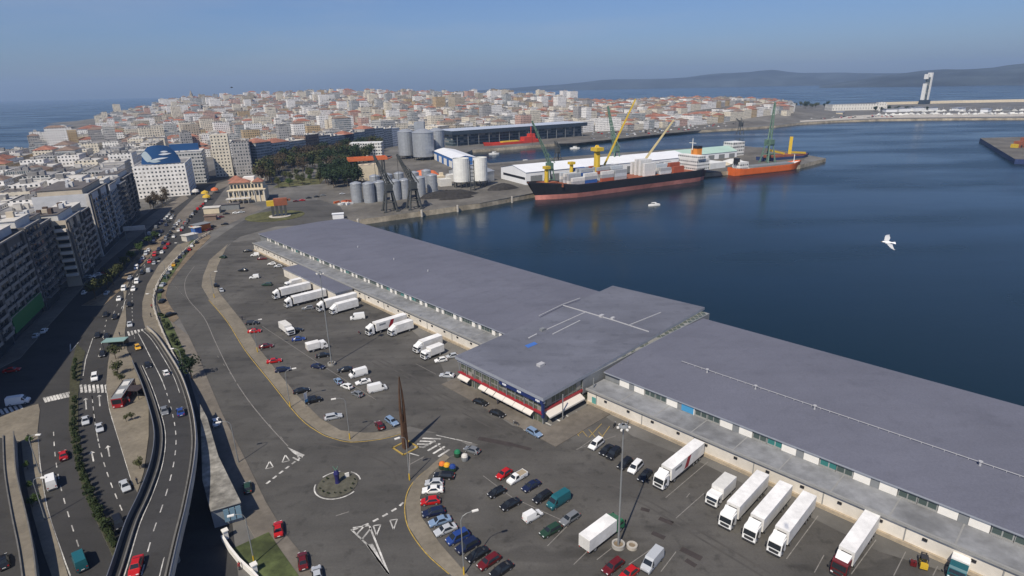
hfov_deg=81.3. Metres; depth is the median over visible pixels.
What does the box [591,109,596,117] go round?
town house
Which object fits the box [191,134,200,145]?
town house
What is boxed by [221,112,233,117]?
town house
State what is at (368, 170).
building
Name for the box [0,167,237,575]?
avenue
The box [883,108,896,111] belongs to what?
marina shed
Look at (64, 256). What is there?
window
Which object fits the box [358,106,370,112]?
town house
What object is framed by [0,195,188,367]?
pavement
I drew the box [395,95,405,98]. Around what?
town house
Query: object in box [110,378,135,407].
bus
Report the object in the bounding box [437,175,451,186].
conveyor house
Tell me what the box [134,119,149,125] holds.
town house
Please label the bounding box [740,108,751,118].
town house
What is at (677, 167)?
shipping container
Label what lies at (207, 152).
town house
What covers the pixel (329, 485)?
roundabout island
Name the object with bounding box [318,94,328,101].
town house
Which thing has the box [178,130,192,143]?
town house
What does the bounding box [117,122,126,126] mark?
town house
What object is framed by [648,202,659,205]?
motorboat
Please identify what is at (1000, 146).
jetty
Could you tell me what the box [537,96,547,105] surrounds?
town house
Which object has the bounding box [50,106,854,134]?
terrain
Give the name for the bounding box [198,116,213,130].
town house
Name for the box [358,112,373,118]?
town house
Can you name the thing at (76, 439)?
shrub
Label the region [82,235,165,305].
median
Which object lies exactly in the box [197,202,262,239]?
station forecourt
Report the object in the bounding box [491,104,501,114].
town house
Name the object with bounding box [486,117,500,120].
town house
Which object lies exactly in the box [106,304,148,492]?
plaza
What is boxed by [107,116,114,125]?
town house
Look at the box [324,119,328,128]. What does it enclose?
town house
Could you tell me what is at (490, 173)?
warehouse
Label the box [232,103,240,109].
town house
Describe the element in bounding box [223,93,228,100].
town house
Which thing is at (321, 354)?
saloon car
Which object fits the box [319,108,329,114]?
town house
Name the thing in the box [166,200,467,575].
port road
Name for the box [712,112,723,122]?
town house
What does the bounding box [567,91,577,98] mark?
town house
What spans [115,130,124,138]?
town house
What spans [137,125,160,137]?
town house
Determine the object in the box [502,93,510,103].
town house
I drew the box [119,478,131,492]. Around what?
saloon car
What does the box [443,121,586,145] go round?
passenger terminal
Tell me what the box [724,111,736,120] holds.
town house
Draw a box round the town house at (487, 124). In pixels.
[480,123,495,126]
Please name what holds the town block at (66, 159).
on the ground at (819, 515)
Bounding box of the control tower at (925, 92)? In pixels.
[918,73,933,103]
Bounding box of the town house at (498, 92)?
[493,90,500,96]
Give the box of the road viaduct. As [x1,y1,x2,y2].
[106,326,197,575]
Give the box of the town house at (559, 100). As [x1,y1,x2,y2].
[553,96,565,106]
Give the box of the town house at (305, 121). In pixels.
[293,118,310,125]
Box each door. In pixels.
[531,175,541,180]
[551,173,558,180]
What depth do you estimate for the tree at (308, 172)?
561.14 m
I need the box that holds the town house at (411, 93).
[409,91,416,96]
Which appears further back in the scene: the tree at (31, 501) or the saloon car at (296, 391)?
the saloon car at (296, 391)
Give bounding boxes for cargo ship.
[483,127,539,145]
[527,99,725,199]
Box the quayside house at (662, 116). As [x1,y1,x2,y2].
[645,114,670,119]
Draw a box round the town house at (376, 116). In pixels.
[370,114,382,121]
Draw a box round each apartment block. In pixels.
[0,211,59,310]
[0,224,44,340]
[0,286,14,358]
[15,210,67,294]
[31,177,119,256]
[35,203,94,286]
[52,201,101,268]
[84,174,126,233]
[96,168,140,219]
[103,176,134,225]
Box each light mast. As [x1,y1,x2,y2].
[316,271,335,366]
[612,423,630,550]
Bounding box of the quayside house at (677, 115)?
[670,113,692,118]
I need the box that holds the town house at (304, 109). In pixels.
[302,106,312,113]
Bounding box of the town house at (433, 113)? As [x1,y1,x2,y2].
[427,111,440,115]
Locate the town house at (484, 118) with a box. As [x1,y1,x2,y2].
[480,116,494,120]
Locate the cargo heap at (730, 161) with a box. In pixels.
[724,158,741,163]
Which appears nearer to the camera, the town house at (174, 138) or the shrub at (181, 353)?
the shrub at (181, 353)
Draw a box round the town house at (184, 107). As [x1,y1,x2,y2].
[177,104,188,112]
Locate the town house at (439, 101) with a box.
[432,95,445,107]
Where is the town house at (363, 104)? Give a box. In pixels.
[359,102,368,106]
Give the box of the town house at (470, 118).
[465,115,475,126]
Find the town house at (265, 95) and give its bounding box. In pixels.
[261,93,269,97]
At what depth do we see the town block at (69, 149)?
610.77 m
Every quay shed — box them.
[501,150,681,184]
[672,145,736,159]
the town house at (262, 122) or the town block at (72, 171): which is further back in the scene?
the town house at (262, 122)
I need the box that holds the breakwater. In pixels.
[886,99,1023,104]
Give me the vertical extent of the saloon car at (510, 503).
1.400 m
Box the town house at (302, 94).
[296,91,305,97]
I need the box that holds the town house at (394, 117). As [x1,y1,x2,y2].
[387,116,401,119]
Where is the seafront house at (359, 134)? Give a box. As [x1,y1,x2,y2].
[349,130,364,139]
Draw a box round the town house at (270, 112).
[265,109,275,117]
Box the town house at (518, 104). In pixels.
[514,102,524,106]
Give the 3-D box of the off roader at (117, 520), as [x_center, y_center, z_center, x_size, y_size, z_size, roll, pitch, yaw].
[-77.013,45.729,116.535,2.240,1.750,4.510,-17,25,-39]
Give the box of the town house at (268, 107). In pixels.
[265,104,275,114]
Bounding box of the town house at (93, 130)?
[87,126,101,136]
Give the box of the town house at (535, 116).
[525,109,540,122]
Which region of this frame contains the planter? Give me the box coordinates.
[627,541,637,550]
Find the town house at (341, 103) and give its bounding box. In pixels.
[336,99,346,108]
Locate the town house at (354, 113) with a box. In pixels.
[348,109,360,122]
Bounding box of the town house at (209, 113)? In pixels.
[202,110,214,119]
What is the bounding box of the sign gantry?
[123,225,145,240]
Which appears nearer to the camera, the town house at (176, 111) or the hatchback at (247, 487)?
the hatchback at (247, 487)
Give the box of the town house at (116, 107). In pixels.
[112,104,120,111]
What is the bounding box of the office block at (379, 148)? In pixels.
[350,141,383,155]
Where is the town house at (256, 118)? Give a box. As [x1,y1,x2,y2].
[251,114,264,122]
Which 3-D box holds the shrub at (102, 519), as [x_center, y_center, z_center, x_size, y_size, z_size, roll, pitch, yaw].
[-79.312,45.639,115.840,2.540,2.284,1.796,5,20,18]
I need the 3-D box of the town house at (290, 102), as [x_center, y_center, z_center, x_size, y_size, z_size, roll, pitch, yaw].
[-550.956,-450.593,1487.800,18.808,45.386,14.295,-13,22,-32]
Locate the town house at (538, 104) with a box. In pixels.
[532,102,542,108]
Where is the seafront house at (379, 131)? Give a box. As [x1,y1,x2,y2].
[373,126,384,147]
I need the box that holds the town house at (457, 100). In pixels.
[451,97,464,106]
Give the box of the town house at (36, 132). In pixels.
[29,130,41,138]
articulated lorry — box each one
[271,281,310,299]
[283,288,326,307]
[316,292,356,311]
[364,313,406,335]
[652,438,704,490]
[717,470,768,530]
[741,480,792,544]
[765,490,816,557]
[829,510,880,575]
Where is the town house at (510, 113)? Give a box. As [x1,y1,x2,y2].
[502,111,516,117]
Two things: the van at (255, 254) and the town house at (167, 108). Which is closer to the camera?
the van at (255, 254)
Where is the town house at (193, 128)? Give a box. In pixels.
[181,123,200,134]
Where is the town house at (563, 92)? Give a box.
[560,90,566,95]
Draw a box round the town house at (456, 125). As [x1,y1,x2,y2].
[450,123,463,127]
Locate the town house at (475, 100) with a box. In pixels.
[470,98,480,102]
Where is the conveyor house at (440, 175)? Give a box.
[437,172,444,182]
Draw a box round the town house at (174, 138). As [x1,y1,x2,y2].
[171,135,179,142]
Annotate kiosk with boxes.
[180,232,198,241]
[189,226,201,232]
[190,221,210,230]
[202,205,220,213]
[203,214,216,220]
[213,202,239,210]
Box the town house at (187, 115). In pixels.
[183,111,197,121]
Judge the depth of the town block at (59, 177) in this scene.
389.62 m
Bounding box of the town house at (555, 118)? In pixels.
[549,115,563,121]
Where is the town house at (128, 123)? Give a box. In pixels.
[118,121,130,125]
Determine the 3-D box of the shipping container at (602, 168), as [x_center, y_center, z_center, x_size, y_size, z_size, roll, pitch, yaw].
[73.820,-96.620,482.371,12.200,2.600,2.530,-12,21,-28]
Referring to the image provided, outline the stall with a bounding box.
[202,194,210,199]
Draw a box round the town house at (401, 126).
[395,122,407,129]
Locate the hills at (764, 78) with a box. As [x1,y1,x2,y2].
[477,70,901,91]
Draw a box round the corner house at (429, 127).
[425,124,448,129]
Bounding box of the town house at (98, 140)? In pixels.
[92,138,104,141]
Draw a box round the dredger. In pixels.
[756,137,808,160]
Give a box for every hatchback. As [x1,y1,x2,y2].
[32,333,40,338]
[40,328,48,333]
[134,343,140,350]
[161,369,169,376]
[165,312,176,316]
[242,481,252,494]
[333,378,342,384]
[340,383,353,389]
[351,390,363,397]
[374,421,384,430]
[420,495,439,506]
[424,477,443,485]
[434,356,447,362]
[445,352,457,358]
[463,445,480,454]
[487,485,506,498]
[495,467,512,479]
[619,564,639,575]
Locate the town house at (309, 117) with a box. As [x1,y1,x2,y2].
[305,115,313,119]
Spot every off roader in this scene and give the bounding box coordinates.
[90,371,98,381]
[111,512,124,531]
[304,395,321,404]
[455,535,479,555]
[605,445,621,460]
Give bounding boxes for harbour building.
[825,102,886,110]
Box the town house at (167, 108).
[165,105,170,111]
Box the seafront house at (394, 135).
[386,126,399,145]
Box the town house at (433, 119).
[427,114,443,125]
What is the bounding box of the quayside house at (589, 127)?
[574,120,593,131]
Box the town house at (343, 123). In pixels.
[331,116,351,131]
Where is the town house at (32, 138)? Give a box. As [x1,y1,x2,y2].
[27,133,39,145]
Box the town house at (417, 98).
[412,95,421,100]
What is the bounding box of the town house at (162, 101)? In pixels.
[158,98,168,104]
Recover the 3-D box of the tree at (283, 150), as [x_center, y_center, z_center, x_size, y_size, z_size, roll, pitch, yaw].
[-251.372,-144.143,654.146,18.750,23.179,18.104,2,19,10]
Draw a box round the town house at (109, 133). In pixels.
[102,125,116,140]
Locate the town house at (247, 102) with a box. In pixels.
[243,98,251,105]
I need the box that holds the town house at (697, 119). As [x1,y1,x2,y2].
[688,115,701,124]
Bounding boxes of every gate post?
[221,527,228,539]
[249,560,257,572]
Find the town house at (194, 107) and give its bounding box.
[190,104,199,111]
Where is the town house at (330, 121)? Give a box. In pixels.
[328,115,341,127]
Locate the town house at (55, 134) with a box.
[44,125,68,145]
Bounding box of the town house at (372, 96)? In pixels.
[367,94,376,100]
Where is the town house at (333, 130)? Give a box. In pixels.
[322,128,342,133]
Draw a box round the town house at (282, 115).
[276,111,288,119]
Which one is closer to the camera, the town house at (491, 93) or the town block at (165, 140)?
the town block at (165, 140)
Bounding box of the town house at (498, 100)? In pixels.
[494,98,502,103]
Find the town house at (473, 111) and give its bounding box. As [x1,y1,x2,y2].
[468,108,477,114]
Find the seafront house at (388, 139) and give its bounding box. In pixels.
[383,127,392,147]
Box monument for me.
[392,377,418,455]
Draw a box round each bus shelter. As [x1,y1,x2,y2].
[101,337,128,348]
[127,385,145,398]
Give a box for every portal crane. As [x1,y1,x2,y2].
[373,155,399,212]
[396,154,423,210]
[531,120,554,180]
[553,141,561,160]
[607,106,619,156]
[735,118,743,134]
[758,102,776,162]
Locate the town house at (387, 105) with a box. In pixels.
[383,101,391,115]
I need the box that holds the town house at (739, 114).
[733,109,743,119]
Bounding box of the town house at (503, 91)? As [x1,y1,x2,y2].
[500,89,508,93]
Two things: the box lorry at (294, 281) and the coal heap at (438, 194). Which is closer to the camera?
the box lorry at (294, 281)
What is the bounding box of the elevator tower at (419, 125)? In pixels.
[414,122,424,130]
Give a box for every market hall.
[252,218,598,349]
[586,318,1023,575]
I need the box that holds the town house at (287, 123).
[282,121,292,133]
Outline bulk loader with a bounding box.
[1010,137,1023,147]
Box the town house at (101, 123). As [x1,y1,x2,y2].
[95,121,107,126]
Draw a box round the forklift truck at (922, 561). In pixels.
[918,552,928,570]
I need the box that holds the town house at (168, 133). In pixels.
[164,130,174,136]
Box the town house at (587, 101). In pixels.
[583,99,591,106]
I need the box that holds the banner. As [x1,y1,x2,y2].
[303,392,307,406]
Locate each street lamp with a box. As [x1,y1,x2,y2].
[29,434,40,473]
[33,476,46,519]
[216,421,238,462]
[227,514,254,560]
[285,368,295,406]
[331,398,350,438]
[394,437,409,479]
[460,509,478,574]
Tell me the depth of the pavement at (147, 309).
245.82 m
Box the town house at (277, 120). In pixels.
[273,118,281,124]
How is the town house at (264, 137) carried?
on the ground at (819, 515)
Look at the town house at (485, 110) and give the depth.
1162.24 m
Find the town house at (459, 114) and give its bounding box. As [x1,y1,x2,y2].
[454,110,464,117]
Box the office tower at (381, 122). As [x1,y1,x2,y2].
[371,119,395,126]
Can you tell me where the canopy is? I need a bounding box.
[226,197,250,203]
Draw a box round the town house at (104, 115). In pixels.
[101,111,107,119]
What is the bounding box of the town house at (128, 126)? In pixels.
[122,125,137,128]
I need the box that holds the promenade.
[800,113,1023,121]
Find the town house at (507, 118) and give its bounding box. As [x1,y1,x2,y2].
[497,115,512,123]
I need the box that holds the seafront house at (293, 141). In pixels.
[285,137,305,163]
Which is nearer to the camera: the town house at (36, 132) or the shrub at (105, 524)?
the shrub at (105, 524)
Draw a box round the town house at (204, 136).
[199,132,213,143]
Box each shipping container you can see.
[567,173,580,177]
[571,177,584,181]
[571,180,584,183]
[579,168,592,172]
[583,172,596,176]
[585,176,596,179]
[585,179,596,183]
[596,166,609,170]
[600,170,613,174]
[600,174,613,177]
[600,177,613,181]
[610,165,622,169]
[614,169,626,173]
[614,172,626,176]
[614,175,626,179]
[639,159,651,162]
[642,172,654,175]
[643,162,655,166]
[643,166,655,169]
[643,169,655,172]
[656,163,666,167]
[659,167,671,170]
[659,170,670,174]
[668,162,679,165]
[672,165,683,169]
[672,169,683,172]
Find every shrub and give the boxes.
[69,420,75,425]
[69,425,77,431]
[70,431,79,437]
[70,436,81,444]
[72,444,80,449]
[73,448,83,455]
[74,455,83,461]
[75,463,85,471]
[79,473,88,480]
[81,483,92,489]
[82,478,90,484]
[82,486,95,495]
[86,493,93,499]
[88,499,97,506]
[90,502,99,509]
[91,506,103,517]
[94,512,103,521]
[98,516,110,525]
[99,520,112,530]
[102,527,113,536]
[104,532,114,540]
[108,536,116,542]
[110,540,117,547]
[163,322,169,327]
[177,348,184,357]
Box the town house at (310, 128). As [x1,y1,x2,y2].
[305,124,320,132]
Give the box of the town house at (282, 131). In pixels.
[275,124,288,139]
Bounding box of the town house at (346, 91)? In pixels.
[343,89,351,94]
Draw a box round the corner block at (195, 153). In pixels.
[169,143,209,182]
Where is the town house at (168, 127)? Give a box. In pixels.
[162,122,177,132]
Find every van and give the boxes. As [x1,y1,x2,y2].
[4,394,30,406]
[44,472,57,490]
[69,548,88,572]
[121,284,126,290]
[134,277,139,283]
[249,274,258,278]
[250,252,259,256]
[349,366,367,378]
[350,312,364,320]
[367,381,387,393]
[522,508,542,523]
[546,487,570,510]
[640,544,663,574]
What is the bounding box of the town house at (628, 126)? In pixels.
[622,122,633,129]
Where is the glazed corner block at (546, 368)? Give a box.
[455,286,709,423]
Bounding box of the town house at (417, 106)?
[414,103,423,109]
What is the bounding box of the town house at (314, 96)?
[312,93,318,100]
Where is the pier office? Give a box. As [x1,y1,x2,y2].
[723,141,744,155]
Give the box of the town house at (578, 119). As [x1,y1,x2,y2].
[573,117,585,120]
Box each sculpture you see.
[266,197,290,217]
[332,466,339,483]
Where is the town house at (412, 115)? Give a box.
[407,111,417,124]
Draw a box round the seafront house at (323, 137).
[314,133,330,143]
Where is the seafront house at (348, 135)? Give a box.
[334,130,353,141]
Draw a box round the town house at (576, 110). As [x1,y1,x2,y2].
[573,105,586,116]
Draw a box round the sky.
[0,0,1023,100]
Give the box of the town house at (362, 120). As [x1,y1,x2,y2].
[357,116,368,126]
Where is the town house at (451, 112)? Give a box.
[448,110,456,115]
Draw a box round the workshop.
[200,405,243,527]
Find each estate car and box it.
[245,320,259,325]
[261,282,272,285]
[275,366,290,372]
[302,305,313,309]
[324,412,342,420]
[384,415,398,426]
[421,505,445,518]
[433,470,454,479]
[476,551,501,571]
[525,426,542,437]
[532,488,552,504]
[539,521,561,538]
[558,509,580,526]
[601,556,624,575]
[616,456,632,470]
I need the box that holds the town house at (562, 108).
[559,106,567,111]
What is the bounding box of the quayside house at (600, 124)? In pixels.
[589,117,620,130]
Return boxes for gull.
[882,235,895,249]
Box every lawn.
[157,240,196,300]
[233,532,297,575]
[273,177,324,187]
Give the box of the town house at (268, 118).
[265,115,272,123]
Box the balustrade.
[152,231,209,365]
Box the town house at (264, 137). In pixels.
[250,136,268,139]
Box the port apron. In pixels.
[317,147,805,220]
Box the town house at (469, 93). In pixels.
[464,90,473,96]
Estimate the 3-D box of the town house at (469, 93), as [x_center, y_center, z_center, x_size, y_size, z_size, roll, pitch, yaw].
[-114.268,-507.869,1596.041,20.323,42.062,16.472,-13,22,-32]
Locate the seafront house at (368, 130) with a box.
[352,125,374,137]
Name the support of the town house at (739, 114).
on the terrain at (799, 114)
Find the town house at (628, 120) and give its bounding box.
[621,118,634,126]
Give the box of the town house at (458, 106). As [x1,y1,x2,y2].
[455,104,461,109]
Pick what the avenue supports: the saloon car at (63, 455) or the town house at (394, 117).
the saloon car at (63, 455)
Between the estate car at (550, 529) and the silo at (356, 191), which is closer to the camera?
the estate car at (550, 529)
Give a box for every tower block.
[209,133,234,176]
[231,138,252,175]
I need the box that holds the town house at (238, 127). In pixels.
[233,122,243,137]
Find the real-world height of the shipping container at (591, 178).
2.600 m
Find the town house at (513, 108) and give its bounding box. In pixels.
[508,106,521,110]
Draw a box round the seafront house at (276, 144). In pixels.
[267,138,289,165]
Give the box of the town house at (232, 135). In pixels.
[228,132,238,141]
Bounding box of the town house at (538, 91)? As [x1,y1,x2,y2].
[536,89,544,94]
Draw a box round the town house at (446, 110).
[443,108,451,115]
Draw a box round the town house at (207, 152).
[199,146,210,156]
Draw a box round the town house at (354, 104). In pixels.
[349,99,359,110]
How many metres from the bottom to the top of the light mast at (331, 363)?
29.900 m
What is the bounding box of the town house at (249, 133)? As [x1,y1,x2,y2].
[241,128,260,139]
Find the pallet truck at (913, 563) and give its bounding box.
[909,558,916,566]
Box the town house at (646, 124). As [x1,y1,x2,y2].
[638,120,648,128]
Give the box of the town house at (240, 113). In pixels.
[237,110,249,116]
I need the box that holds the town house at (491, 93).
[487,90,494,97]
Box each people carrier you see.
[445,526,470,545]
[588,435,603,450]
[627,458,643,474]
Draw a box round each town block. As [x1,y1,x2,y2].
[0,154,18,161]
[0,165,24,172]
[0,173,25,182]
[0,175,13,188]
[0,186,40,195]
[0,203,34,213]
[1,150,23,154]
[3,167,42,174]
[7,191,36,205]
[8,147,29,153]
[8,178,47,188]
[12,152,32,158]
[19,157,49,164]
[20,170,62,179]
[29,163,62,169]
[32,144,58,156]
[34,152,60,162]
[46,173,90,185]
[52,140,77,147]
[54,168,82,174]
[55,145,82,153]
[57,152,86,166]
[73,164,97,167]
[74,157,103,164]
[81,141,102,153]
[81,167,117,176]
[91,154,107,159]
[92,149,113,155]
[95,163,125,168]
[99,146,124,151]
[99,158,132,172]
[102,139,121,147]
[107,150,138,183]
[112,144,130,149]
[122,141,137,145]
[127,136,146,142]
[128,146,145,152]
[131,144,152,148]
[137,140,159,145]
[137,153,141,161]
[143,138,163,144]
[147,135,168,146]
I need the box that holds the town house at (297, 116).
[293,114,304,120]
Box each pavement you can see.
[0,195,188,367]
[0,404,67,575]
[69,344,115,555]
[123,280,129,299]
[142,241,190,361]
[158,232,210,322]
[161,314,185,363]
[171,180,229,232]
[171,322,311,575]
[202,244,400,440]
[406,454,467,575]
[442,378,609,446]
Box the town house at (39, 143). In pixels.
[33,139,47,148]
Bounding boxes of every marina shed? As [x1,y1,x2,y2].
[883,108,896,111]
[896,108,910,111]
[911,107,923,110]
[923,107,937,110]
[951,107,966,110]
[980,108,992,111]
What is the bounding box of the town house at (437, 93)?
[431,91,440,95]
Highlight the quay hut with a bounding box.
[332,212,343,218]
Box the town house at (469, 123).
[460,121,472,125]
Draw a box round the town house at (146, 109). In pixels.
[143,107,150,112]
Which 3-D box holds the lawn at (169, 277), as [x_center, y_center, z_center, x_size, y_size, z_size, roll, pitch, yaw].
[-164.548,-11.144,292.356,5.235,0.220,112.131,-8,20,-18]
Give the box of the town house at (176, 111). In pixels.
[170,105,181,118]
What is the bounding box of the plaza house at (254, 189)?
[226,175,268,202]
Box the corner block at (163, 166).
[132,145,195,198]
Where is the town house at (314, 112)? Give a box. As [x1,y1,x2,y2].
[307,109,320,115]
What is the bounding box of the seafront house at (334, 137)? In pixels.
[330,133,344,145]
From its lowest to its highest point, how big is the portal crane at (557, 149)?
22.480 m
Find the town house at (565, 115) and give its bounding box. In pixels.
[557,113,568,117]
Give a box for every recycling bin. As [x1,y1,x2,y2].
[438,461,444,469]
[443,462,449,470]
[449,464,455,471]
[454,449,460,457]
[461,453,467,461]
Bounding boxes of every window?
[54,225,65,228]
[56,232,67,235]
[58,240,69,243]
[60,247,71,250]
[62,254,73,258]
[64,262,75,265]
[66,269,77,272]
[223,509,229,521]
[229,507,235,520]
[235,505,241,518]
[455,531,467,539]
[466,539,477,547]
[503,172,524,179]
[645,389,655,397]
[656,394,666,402]
[695,409,707,418]
[708,414,719,423]
[753,432,767,442]
[767,438,781,447]
[820,458,836,469]
[836,465,853,476]
[898,489,917,502]
[917,497,938,510]
[991,526,1014,540]
[1014,535,1023,545]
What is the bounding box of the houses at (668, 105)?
[0,88,795,209]
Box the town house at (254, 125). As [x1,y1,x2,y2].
[244,123,261,129]
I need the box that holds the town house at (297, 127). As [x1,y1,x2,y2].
[290,120,304,134]
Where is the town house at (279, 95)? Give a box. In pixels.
[275,92,282,99]
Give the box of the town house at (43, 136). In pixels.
[40,132,46,140]
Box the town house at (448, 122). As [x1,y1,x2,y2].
[440,120,456,127]
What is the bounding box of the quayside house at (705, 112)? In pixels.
[688,111,711,114]
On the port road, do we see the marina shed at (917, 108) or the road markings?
the road markings
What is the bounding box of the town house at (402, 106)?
[399,104,407,110]
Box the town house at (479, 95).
[475,92,482,98]
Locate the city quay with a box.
[466,121,799,145]
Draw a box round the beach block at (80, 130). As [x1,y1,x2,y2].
[76,124,101,133]
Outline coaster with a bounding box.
[727,154,800,175]
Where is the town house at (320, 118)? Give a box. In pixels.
[316,114,327,127]
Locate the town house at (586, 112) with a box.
[581,107,591,120]
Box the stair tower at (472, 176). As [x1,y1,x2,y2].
[469,160,474,190]
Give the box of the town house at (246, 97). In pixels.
[241,95,251,101]
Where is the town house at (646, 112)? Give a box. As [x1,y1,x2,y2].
[639,109,651,114]
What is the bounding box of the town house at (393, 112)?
[385,109,399,117]
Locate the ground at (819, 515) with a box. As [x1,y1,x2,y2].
[29,99,1023,575]
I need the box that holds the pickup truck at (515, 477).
[506,468,527,484]
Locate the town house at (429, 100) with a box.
[425,98,431,103]
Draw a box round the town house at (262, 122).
[259,120,269,124]
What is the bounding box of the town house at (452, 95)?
[448,93,460,106]
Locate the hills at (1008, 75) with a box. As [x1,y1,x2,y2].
[819,64,1023,87]
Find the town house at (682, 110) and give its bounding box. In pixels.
[676,106,687,113]
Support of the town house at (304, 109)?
on the terrain at (799, 114)
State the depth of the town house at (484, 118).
1120.27 m
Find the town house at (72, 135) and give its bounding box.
[66,129,78,142]
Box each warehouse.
[433,148,474,167]
[449,164,494,182]
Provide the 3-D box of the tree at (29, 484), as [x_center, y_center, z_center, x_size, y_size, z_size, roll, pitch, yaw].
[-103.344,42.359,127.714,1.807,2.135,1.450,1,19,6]
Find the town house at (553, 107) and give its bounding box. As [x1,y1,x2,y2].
[549,105,560,109]
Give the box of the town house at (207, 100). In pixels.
[205,97,211,104]
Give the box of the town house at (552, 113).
[549,111,558,116]
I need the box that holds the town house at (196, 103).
[189,102,200,108]
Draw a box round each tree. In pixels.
[22,460,28,468]
[24,480,32,488]
[25,435,32,440]
[25,496,35,506]
[31,492,40,501]
[83,278,99,298]
[96,276,106,292]
[100,273,112,288]
[102,264,118,284]
[105,344,121,358]
[109,358,122,370]
[112,263,123,276]
[117,372,124,379]
[118,256,129,268]
[126,251,135,261]
[132,456,142,468]
[134,240,143,253]
[143,236,152,244]
[144,196,151,208]
[151,231,159,240]
[157,195,166,206]
[159,194,167,204]
[178,354,200,378]
[252,158,268,178]
[252,165,270,178]
[260,156,274,180]
[263,164,275,182]
[272,154,282,174]
[272,162,279,175]
[273,176,280,187]
[275,148,289,166]
[275,151,286,168]
[281,171,288,179]
[285,155,296,172]
[286,172,293,178]
[295,155,308,173]
[297,172,305,184]
[299,145,314,153]
[299,153,308,169]
[305,150,319,167]
[305,167,312,174]
[307,154,314,168]
[314,155,320,163]
[315,171,323,183]
[316,144,326,160]
[317,160,328,183]
[318,149,330,164]
[321,168,330,184]
[324,169,338,187]
[328,166,341,186]
[330,145,347,157]
[331,157,342,164]
[340,169,351,185]
[341,138,351,145]
[346,145,360,156]
[346,165,361,178]
[350,165,363,181]
[358,137,367,141]
[359,147,367,162]
[361,144,374,161]
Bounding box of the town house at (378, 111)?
[372,108,382,114]
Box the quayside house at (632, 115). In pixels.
[617,112,644,119]
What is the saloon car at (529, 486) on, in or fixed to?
on the market yard at (516, 541)
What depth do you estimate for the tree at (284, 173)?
555.29 m
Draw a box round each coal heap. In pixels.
[420,189,477,199]
[439,194,473,199]
[487,183,518,190]
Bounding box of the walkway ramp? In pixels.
[2,431,39,575]
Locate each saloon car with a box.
[0,553,10,571]
[2,367,21,373]
[57,450,68,461]
[80,415,89,425]
[94,332,100,338]
[95,422,104,432]
[99,350,106,356]
[102,311,108,316]
[103,333,110,339]
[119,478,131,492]
[126,554,144,575]
[127,321,132,327]
[143,361,151,368]
[160,405,168,415]
[176,407,184,416]
[211,417,219,427]
[247,328,261,333]
[259,343,273,348]
[266,358,281,363]
[272,520,283,538]
[291,336,305,341]
[292,387,309,394]
[294,327,303,331]
[296,551,308,571]
[310,363,325,369]
[310,565,322,575]
[315,352,329,358]
[338,366,352,372]
[355,378,371,385]
[421,484,443,494]
[427,514,451,527]
[433,522,457,537]
[439,372,454,377]
[465,545,489,563]
[472,398,488,406]
[489,409,505,417]
[489,559,513,575]
[499,497,520,511]
[521,479,541,492]
[598,443,613,456]
[637,468,652,482]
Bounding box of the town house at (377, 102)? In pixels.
[374,98,382,105]
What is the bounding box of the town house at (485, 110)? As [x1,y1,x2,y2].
[479,104,491,116]
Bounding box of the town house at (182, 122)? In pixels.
[178,121,195,131]
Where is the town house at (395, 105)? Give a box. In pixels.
[392,102,399,109]
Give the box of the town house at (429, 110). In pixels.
[425,108,435,116]
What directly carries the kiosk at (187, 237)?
on the avenue
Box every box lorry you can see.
[278,320,295,335]
[283,277,301,285]
[305,339,327,351]
[328,298,358,314]
[387,319,413,335]
[412,333,442,353]
[420,342,443,359]
[579,512,625,552]
[704,472,736,508]
[945,551,970,575]
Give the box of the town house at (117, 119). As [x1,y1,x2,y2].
[112,116,121,121]
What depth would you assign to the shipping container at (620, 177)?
485.71 m
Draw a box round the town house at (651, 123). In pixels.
[643,118,654,128]
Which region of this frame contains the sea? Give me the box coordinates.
[0,85,1023,405]
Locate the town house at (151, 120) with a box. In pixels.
[144,116,154,124]
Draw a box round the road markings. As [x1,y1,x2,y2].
[0,230,937,575]
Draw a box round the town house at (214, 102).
[209,98,220,105]
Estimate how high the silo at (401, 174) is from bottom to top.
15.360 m
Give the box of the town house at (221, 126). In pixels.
[212,121,230,132]
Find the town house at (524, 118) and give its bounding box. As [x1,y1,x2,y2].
[515,113,530,123]
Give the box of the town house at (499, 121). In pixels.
[491,118,507,125]
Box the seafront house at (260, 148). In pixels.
[249,137,271,166]
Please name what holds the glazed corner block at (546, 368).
on the ground at (819, 515)
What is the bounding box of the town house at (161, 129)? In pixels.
[144,124,164,134]
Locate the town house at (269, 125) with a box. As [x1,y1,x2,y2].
[264,122,273,128]
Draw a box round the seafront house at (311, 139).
[292,133,319,147]
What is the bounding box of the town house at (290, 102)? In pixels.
[286,98,295,107]
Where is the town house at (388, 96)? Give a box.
[384,92,391,100]
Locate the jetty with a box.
[979,137,1023,163]
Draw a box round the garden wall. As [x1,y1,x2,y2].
[221,535,257,575]
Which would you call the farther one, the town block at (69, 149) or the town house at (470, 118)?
the town house at (470, 118)
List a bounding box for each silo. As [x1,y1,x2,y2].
[350,181,362,202]
[362,181,375,202]
[369,174,379,181]
[374,180,383,201]
[382,173,392,182]
[389,179,400,199]
[393,172,403,179]
[397,129,412,158]
[399,178,409,198]
[411,129,433,160]
[411,171,418,177]
[414,176,425,196]
[421,169,430,187]
[426,173,437,193]
[430,128,444,149]
[452,157,469,187]
[472,156,487,186]
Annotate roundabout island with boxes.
[245,210,304,221]
[317,472,357,496]
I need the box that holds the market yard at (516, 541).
[214,240,946,575]
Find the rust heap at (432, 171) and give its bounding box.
[417,170,438,175]
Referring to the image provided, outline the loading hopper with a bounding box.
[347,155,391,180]

